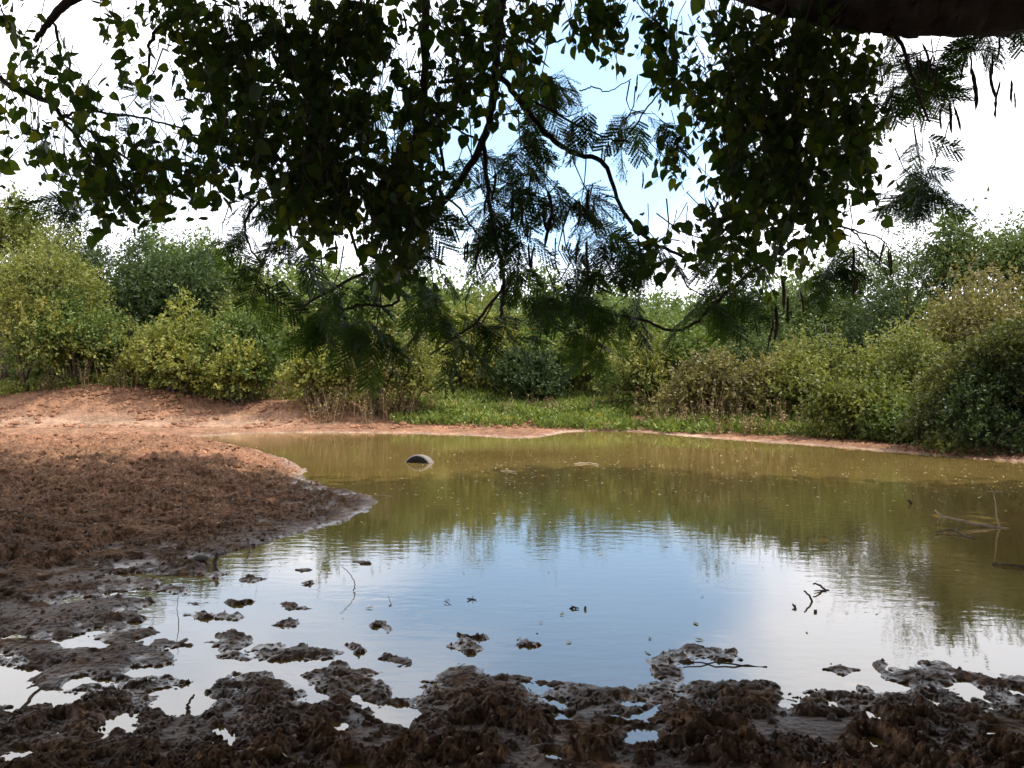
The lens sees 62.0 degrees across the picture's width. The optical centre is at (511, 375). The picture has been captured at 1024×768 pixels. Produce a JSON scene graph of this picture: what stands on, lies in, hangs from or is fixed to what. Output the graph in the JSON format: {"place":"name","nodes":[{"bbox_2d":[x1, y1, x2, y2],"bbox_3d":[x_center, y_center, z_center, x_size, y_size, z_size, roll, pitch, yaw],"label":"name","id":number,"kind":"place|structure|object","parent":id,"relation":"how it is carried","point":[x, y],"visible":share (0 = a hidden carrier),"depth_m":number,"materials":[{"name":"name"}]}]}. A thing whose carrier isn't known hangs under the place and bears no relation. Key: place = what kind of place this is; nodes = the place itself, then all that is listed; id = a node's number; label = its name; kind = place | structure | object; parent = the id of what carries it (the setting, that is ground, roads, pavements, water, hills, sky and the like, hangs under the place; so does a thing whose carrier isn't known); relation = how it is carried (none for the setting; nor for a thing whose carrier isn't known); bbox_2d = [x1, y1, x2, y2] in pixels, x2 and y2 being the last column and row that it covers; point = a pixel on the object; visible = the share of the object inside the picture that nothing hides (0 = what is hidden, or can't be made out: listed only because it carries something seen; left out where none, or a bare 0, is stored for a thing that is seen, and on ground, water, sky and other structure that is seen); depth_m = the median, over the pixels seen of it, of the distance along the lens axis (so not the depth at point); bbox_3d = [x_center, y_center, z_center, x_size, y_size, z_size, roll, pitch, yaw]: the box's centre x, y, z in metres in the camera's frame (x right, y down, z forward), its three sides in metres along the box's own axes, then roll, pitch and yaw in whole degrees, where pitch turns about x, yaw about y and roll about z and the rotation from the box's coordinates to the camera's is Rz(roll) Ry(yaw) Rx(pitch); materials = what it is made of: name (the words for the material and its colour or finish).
{"place":"outdoors","nodes":[
{"label":"outdoors","id":0,"kind":"place"},
{"bbox_2d":[182,474,182,514],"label":"twig","id":1,"kind":"object","parent":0,"point":[182,496],"visible":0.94,"depth_m":9.04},
{"bbox_2d":[0,431,1023,767],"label":"water","id":2,"kind":"structure","parent":0,"point":[728,555],"depth_m":6.92,"materials":[{"name":"brown liquid"}]},
{"bbox_2d":[21,684,44,708],"bbox_3d":[-2.349,1.579,4.170,0.033,0.075,0.193,0,0,0],"label":"stick","id":3,"kind":"object","parent":2,"relation":"on","point":[30,697],"visible":0.91,"depth_m":4.17,"materials":[{"name":"wood"}]},
{"bbox_2d":[185,694,194,712],"bbox_3d":[-1.546,1.573,4.081,0.034,0.073,0.072,0,0,0],"label":"stick","id":4,"kind":"object","parent":2,"relation":"on","point":[188,707],"visible":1,"depth_m":4.08,"materials":[{"name":"wood"}]},
{"bbox_2d":[212,552,219,570],"bbox_3d":[-2.440,1.546,7.012,0.062,0.176,0.134,0,0,-15],"label":"stick","id":5,"kind":"object","parent":2,"relation":"on","point":[214,562],"visible":0.88,"depth_m":7.03,"materials":[{"name":"wood"}]},
{"bbox_2d":[246,538,250,552],"bbox_3d":[-2.396,1.563,7.774,0.035,0.134,0.254,0,0,-25],"label":"stick","id":6,"kind":"object","parent":2,"relation":"on","point":[248,544],"visible":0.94,"depth_m":7.81,"materials":[{"name":"wood"}]},
{"bbox_2d":[405,454,433,462],"bbox_3d":[-1.704,1.768,15.665,0.630,0.636,0.283,0,0,24],"label":"tyre","id":7,"kind":"object","parent":2,"relation":"in","point":[418,458],"visible":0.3,"depth_m":15.59,"materials":[{"name":"rubber"}]},
{"bbox_2d":[574,462,598,464],"bbox_3d":[1.351,1.592,15.391,0.449,0.044,0.183,0,0,12],"label":"stick","id":8,"kind":"object","parent":2,"relation":"on","point":[586,463],"visible":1,"depth_m":15.41,"materials":[{"name":"beige wood"}]},
{"bbox_2d":[337,443,1020,642],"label":"leaves","id":9,"kind":"object","parent":2,"relation":"on","point":[638,511],"visible":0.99,"depth_m":11.81,"materials":[{"name":"brown plant"}]},
{"bbox_2d":[678,661,766,666],"bbox_3d":[1.159,1.594,4.704,0.484,0.031,0.042,0,0,3],"label":"stick","id":10,"kind":"object","parent":2,"relation":"on","point":[722,663],"visible":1,"depth_m":4.70,"materials":[{"name":"brown wood"}]},
{"bbox_2d":[813,583,828,591],"bbox_3d":[2.289,1.581,6.335,0.144,0.073,0.070,0,0,-24],"label":"stick","id":11,"kind":"object","parent":2,"relation":"on","point":[820,585],"visible":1,"depth_m":6.35,"materials":[{"name":"brown wood"}]},
{"bbox_2d":[936,523,974,538],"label":"fallen branch","id":12,"kind":"object","parent":2,"relation":"on","point":[957,531],"visible":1,"depth_m":8.65,"materials":[{"name":"brown wood"}]},
{"bbox_2d":[934,488,1007,527],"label":"fallen branch","id":13,"kind":"object","parent":2,"relation":"on","point":[969,522],"visible":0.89,"depth_m":8.96,"materials":[{"name":"brown wood"}]},
{"bbox_2d":[992,563,1023,568],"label":"fallen branch","id":14,"kind":"object","parent":2,"relation":"on","point":[1013,565],"visible":1,"depth_m":7.09,"materials":[{"name":"brown wood"}]},
{"bbox_2d":[0,381,1023,767],"bbox_3d":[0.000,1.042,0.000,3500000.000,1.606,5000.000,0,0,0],"label":"ground","id":15,"kind":"structure","parent":0,"point":[800,721],"depth_m":4.49,"materials":[{"name":"soil"}]},
{"bbox_2d":[0,181,81,383],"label":"tree","id":16,"kind":"object","parent":15,"relation":"on","point":[14,233],"visible":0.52,"depth_m":32.76,"materials":[{"name":"green plant"}]},
{"bbox_2d":[0,281,133,389],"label":"shrub","id":17,"kind":"object","parent":15,"relation":"on","point":[76,335],"visible":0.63,"depth_m":27.82,"materials":[{"name":"green plant"}]},
{"bbox_2d":[0,214,164,391],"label":"shrub","id":18,"kind":"object","parent":15,"relation":"on","point":[30,271],"visible":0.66,"depth_m":27.97,"materials":[{"name":"green plant"}]},
{"bbox_2d":[35,212,143,374],"bbox_3d":[-17.292,-3.154,34.702,5.968,7.244,5.920,0,0,0],"label":"tree","id":19,"kind":"object","parent":15,"relation":"on","point":[93,255],"visible":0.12,"depth_m":34.43,"materials":[{"name":"green plant"}]},
{"bbox_2d":[67,297,162,380],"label":"shrub","id":20,"kind":"object","parent":15,"relation":"on","point":[130,332],"visible":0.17,"depth_m":29.46,"materials":[{"name":"green plant"}]},
{"bbox_2d":[100,283,228,402],"bbox_3d":[-11.063,-0.922,28.283,4.478,4.346,4.392,0,0,-38],"label":"shrub","id":21,"kind":"object","parent":15,"relation":"on","point":[166,342],"visible":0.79,"depth_m":27.64,"materials":[{"name":"green plant"}]},
{"bbox_2d":[107,198,229,377],"bbox_3d":[-14.598,-3.633,36.929,6.125,8.224,5.689,0,0,-37],"label":"tree","id":22,"kind":"object","parent":15,"relation":"on","point":[162,240],"visible":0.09,"depth_m":36.50,"materials":[{"name":"green plant"}]},
{"bbox_2d":[83,224,265,377],"bbox_3d":[-12.754,-2.478,32.226,8.208,6.629,5.663,0,0,0],"label":"shrub","id":23,"kind":"object","parent":15,"relation":"on","point":[153,293],"visible":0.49,"depth_m":31.04,"materials":[{"name":"green plant"}]},
{"bbox_2d":[190,554,209,561],"bbox_3d":[-2.655,1.558,7.263,0.160,0.072,0.122,0,0,25],"label":"stone","id":24,"kind":"object","parent":15,"relation":"on","point":[201,557],"visible":0.84,"depth_m":7.22,"materials":[{"name":"grey stone"}]},
{"bbox_2d":[0,372,426,413],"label":"undergrowth","id":25,"kind":"object","parent":15,"relation":"on","point":[14,386],"visible":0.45,"depth_m":28.22,"materials":[{"name":"green plant"}]},
{"bbox_2d":[171,210,273,307],"bbox_3d":[-12.939,-3.494,37.796,6.266,7.878,6.081,0,0,0],"label":"tree","id":26,"kind":"object","parent":15,"relation":"on","point":[223,273],"visible":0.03,"depth_m":37.83,"materials":[{"name":"green plant"}]},
{"bbox_2d":[169,295,291,402],"bbox_3d":[-8.889,-0.697,27.859,3.905,3.953,3.577,0,0,17],"label":"shrub","id":27,"kind":"object","parent":15,"relation":"on","point":[242,326],"visible":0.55,"depth_m":27.48,"materials":[{"name":"green plant"}]},
{"bbox_2d":[193,324,268,405],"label":"shrub","id":28,"kind":"object","parent":15,"relation":"on","point":[226,360],"visible":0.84,"depth_m":26.78,"materials":[{"name":"green plant"}]},
{"bbox_2d":[209,245,339,389],"bbox_3d":[-8.639,-2.067,31.072,5.686,5.453,4.187,0,0,8],"label":"shrub","id":29,"kind":"object","parent":15,"relation":"on","point":[289,334],"visible":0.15,"depth_m":30.58,"materials":[{"name":"green plant"}]},
{"bbox_2d":[0,385,595,501],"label":"dirt","id":30,"kind":"structure","parent":15,"relation":"on","point":[169,396],"depth_m":25.08,"materials":[{"name":"brown soil"}]},
{"bbox_2d":[267,338,359,413],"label":"shrub","id":31,"kind":"object","parent":15,"relation":"on","point":[307,365],"visible":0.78,"depth_m":26.30,"materials":[{"name":"green plant"}]},
{"bbox_2d":[283,246,410,385],"bbox_3d":[-6.443,-1.950,32.519,5.786,5.649,4.579,0,0,0],"label":"shrub","id":32,"kind":"object","parent":15,"relation":"on","point":[347,298],"visible":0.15,"depth_m":31.75,"materials":[{"name":"green plant"}]},
{"bbox_2d":[322,311,431,417],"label":"shrub","id":33,"kind":"object","parent":15,"relation":"on","point":[354,378],"visible":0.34,"depth_m":26.32,"materials":[{"name":"green plant"}]},
{"bbox_2d":[307,257,481,314],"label":"tree","id":34,"kind":"object","parent":15,"relation":"on","point":[428,272],"visible":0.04,"depth_m":40.08,"materials":[{"name":"green plant"}]},
{"bbox_2d":[362,282,461,380],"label":"shrub","id":35,"kind":"object","parent":15,"relation":"on","point":[399,307],"visible":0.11,"depth_m":32.83,"materials":[{"name":"green plant"}]},
{"bbox_2d":[369,320,459,411],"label":"shrub","id":36,"kind":"object","parent":15,"relation":"on","point":[424,374],"visible":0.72,"depth_m":26.30,"materials":[{"name":"green plant"}]},
{"bbox_2d":[8,355,842,436],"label":"dry weeds","id":37,"kind":"object","parent":15,"relation":"on","point":[410,403],"visible":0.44,"depth_m":25.77,"materials":[{"name":"plant"}]},
{"bbox_2d":[395,283,499,387],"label":"shrub","id":38,"kind":"object","parent":15,"relation":"on","point":[461,306],"visible":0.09,"depth_m":32.86,"materials":[{"name":"green plant"}]},
{"bbox_2d":[0,449,921,762],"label":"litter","id":39,"kind":"object","parent":15,"relation":"on","point":[244,539],"visible":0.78,"depth_m":8.12,"materials":[{"name":"plant"}]},
{"bbox_2d":[433,300,532,393],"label":"shrub","id":40,"kind":"object","parent":15,"relation":"on","point":[470,370],"visible":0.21,"depth_m":30.93,"materials":[{"name":"green plant"}]},
{"bbox_2d":[442,246,529,326],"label":"tree","id":41,"kind":"object","parent":15,"relation":"on","point":[483,288],"visible":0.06,"depth_m":43.14,"materials":[{"name":"green plant"}]},
{"bbox_2d":[464,303,539,387],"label":"shrub","id":42,"kind":"object","parent":15,"relation":"on","point":[514,315],"visible":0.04,"depth_m":35.31,"materials":[{"name":"green plant"}]},
{"bbox_2d":[0,0,1023,398],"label":"overhanging tree","id":43,"kind":"object","parent":15,"relation":"on","point":[924,86],"visible":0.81,"depth_m":5.00,"materials":[{"name":"green plant"}]},
{"bbox_2d":[0,0,234,249],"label":"hanging vine","id":44,"kind":"object","parent":43,"relation":"hanging from","point":[98,183],"visible":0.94,"depth_m":4.26,"materials":[{"name":"green plant"}]},
{"bbox_2d":[133,0,564,300],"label":"hanging vine","id":45,"kind":"object","parent":43,"relation":"hanging from","point":[319,166],"visible":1,"depth_m":4.17,"materials":[{"name":"green plant"}]},
{"bbox_2d":[558,0,900,303],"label":"hanging vine","id":46,"kind":"object","parent":43,"relation":"hanging from","point":[739,82],"visible":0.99,"depth_m":4.23,"materials":[{"name":"green plant"}]},
{"bbox_2d":[2,251,1023,389],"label":"woods","id":47,"kind":"object","parent":15,"relation":"on","point":[291,275],"visible":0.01,"depth_m":43.81,"materials":[{"name":"green plant"}]},
{"bbox_2d":[483,330,576,401],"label":"shrub","id":48,"kind":"object","parent":15,"relation":"on","point":[518,375],"visible":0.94,"depth_m":29.00,"materials":[{"name":"green plant"}]},
{"bbox_2d":[516,297,601,389],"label":"shrub","id":49,"kind":"object","parent":15,"relation":"on","point":[545,338],"visible":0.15,"depth_m":32.40,"materials":[{"name":"green plant"}]},
{"bbox_2d":[524,234,617,387],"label":"tree","id":50,"kind":"object","parent":15,"relation":"on","point":[601,300],"visible":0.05,"depth_m":42.67,"materials":[{"name":"green plant"}]},
{"bbox_2d":[547,319,654,395],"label":"shrub","id":51,"kind":"object","parent":15,"relation":"on","point":[584,371],"visible":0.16,"depth_m":30.36,"materials":[{"name":"green plant"}]},
{"bbox_2d":[566,288,671,387],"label":"shrub","id":52,"kind":"object","parent":15,"relation":"on","point":[651,317],"visible":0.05,"depth_m":32.44,"materials":[{"name":"green plant"}]},
{"bbox_2d":[588,323,692,409],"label":"shrub","id":53,"kind":"object","parent":15,"relation":"on","point":[633,369],"visible":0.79,"depth_m":26.99,"materials":[{"name":"green plant"}]},
{"bbox_2d":[389,383,932,439],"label":"grass","id":54,"kind":"structure","parent":15,"relation":"on","point":[598,416],"depth_m":25.72,"materials":[{"name":"green plant"}]},
{"bbox_2d":[605,277,716,389],"bbox_3d":[6.161,-1.360,38.123,8.453,5.841,7.173,0,0,0],"label":"tree","id":55,"kind":"object","parent":15,"relation":"on","point":[673,303],"depth_m":37.95,"materials":[{"name":"green plant"}]},
{"bbox_2d":[638,323,747,413],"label":"shrub","id":56,"kind":"object","parent":15,"relation":"on","point":[710,375],"visible":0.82,"depth_m":25.21,"materials":[{"name":"green plant"}]},
{"bbox_2d":[636,309,754,392],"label":"shrub","id":57,"kind":"object","parent":15,"relation":"on","point":[693,340],"visible":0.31,"depth_m":27.46,"materials":[{"name":"green plant"}]},
{"bbox_2d":[645,264,822,344],"bbox_3d":[8.165,-1.383,31.473,6.776,6.205,5.166,0,0,0],"label":"tree","id":58,"kind":"object","parent":15,"relation":"on","point":[672,321],"visible":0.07,"depth_m":31.09,"materials":[{"name":"green plant"}]},
{"bbox_2d":[711,328,823,417],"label":"shrub","id":59,"kind":"object","parent":15,"relation":"on","point":[749,376],"visible":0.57,"depth_m":24.46,"materials":[{"name":"green plant"}]},
{"bbox_2d":[701,297,851,407],"bbox_3d":[8.247,-0.428,26.737,5.041,4.001,4.284,0,0,-31],"label":"shrub","id":60,"kind":"object","parent":15,"relation":"on","point":[758,344],"visible":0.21,"depth_m":26.30,"materials":[{"name":"green plant"}]},
{"bbox_2d":[745,321,864,418],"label":"shrub","id":61,"kind":"object","parent":15,"relation":"on","point":[792,368],"visible":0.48,"depth_m":23.64,"materials":[{"name":"green plant"}]},
{"bbox_2d":[750,245,876,354],"bbox_3d":[10.739,-1.997,31.343,5.315,6.764,5.899,0,0,44],"label":"tree","id":62,"kind":"object","parent":15,"relation":"on","point":[797,315],"visible":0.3,"depth_m":29.90,"materials":[{"name":"green plant"}]},
{"bbox_2d":[778,346,919,439],"bbox_3d":[8.176,0.547,20.680,3.538,2.598,2.670,0,0,0],"label":"shrub","id":63,"kind":"object","parent":15,"relation":"on","point":[842,401],"visible":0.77,"depth_m":20.57,"materials":[{"name":"green plant"}]},
{"bbox_2d":[813,266,938,363],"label":"shrub","id":64,"kind":"object","parent":15,"relation":"on","point":[863,326],"visible":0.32,"depth_m":26.73,"materials":[{"name":"green plant"}]},
{"bbox_2d":[748,402,1023,446],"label":"undergrowth","id":65,"kind":"object","parent":15,"relation":"on","point":[799,429],"visible":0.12,"depth_m":20.94,"materials":[{"name":"green plant"}]},
{"bbox_2d":[823,296,959,419],"bbox_3d":[10.411,0.050,22.122,4.612,4.110,4.404,0,0,0],"label":"shrub","id":66,"kind":"object","parent":15,"relation":"on","point":[909,355],"visible":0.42,"depth_m":21.81,"materials":[{"name":"green plant"}]},
{"bbox_2d":[803,213,997,344],"bbox_3d":[12.959,-2.768,28.490,5.452,7.313,4.884,0,0,-25],"label":"tree","id":67,"kind":"object","parent":15,"relation":"on","point":[900,262],"visible":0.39,"depth_m":27.83,"materials":[{"name":"green plant"}]},
{"bbox_2d":[845,387,958,443],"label":"shrub","id":68,"kind":"object","parent":15,"relation":"on","point":[882,421],"visible":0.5,"depth_m":19.55,"materials":[{"name":"green plant"}]},
{"bbox_2d":[886,314,1023,461],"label":"creeper mound","id":69,"kind":"object","parent":15,"relation":"on","point":[997,352],"visible":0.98,"depth_m":17.28,"materials":[{"name":"green plant"}]},
{"bbox_2d":[901,186,1023,344],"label":"tree","id":70,"kind":"object","parent":15,"relation":"on","point":[1010,248],"visible":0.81,"depth_m":26.51,"materials":[{"name":"green plant"}]},
{"bbox_2d":[901,246,1023,404],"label":"shrub","id":71,"kind":"object","parent":15,"relation":"on","point":[980,311],"visible":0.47,"depth_m":23.01,"materials":[{"name":"green plant"}]},
{"bbox_2d":[0,0,1023,371],"label":"sky","id":72,"kind":"structure","parent":0,"point":[994,153],"materials":[{"name":"white"}]}
]}

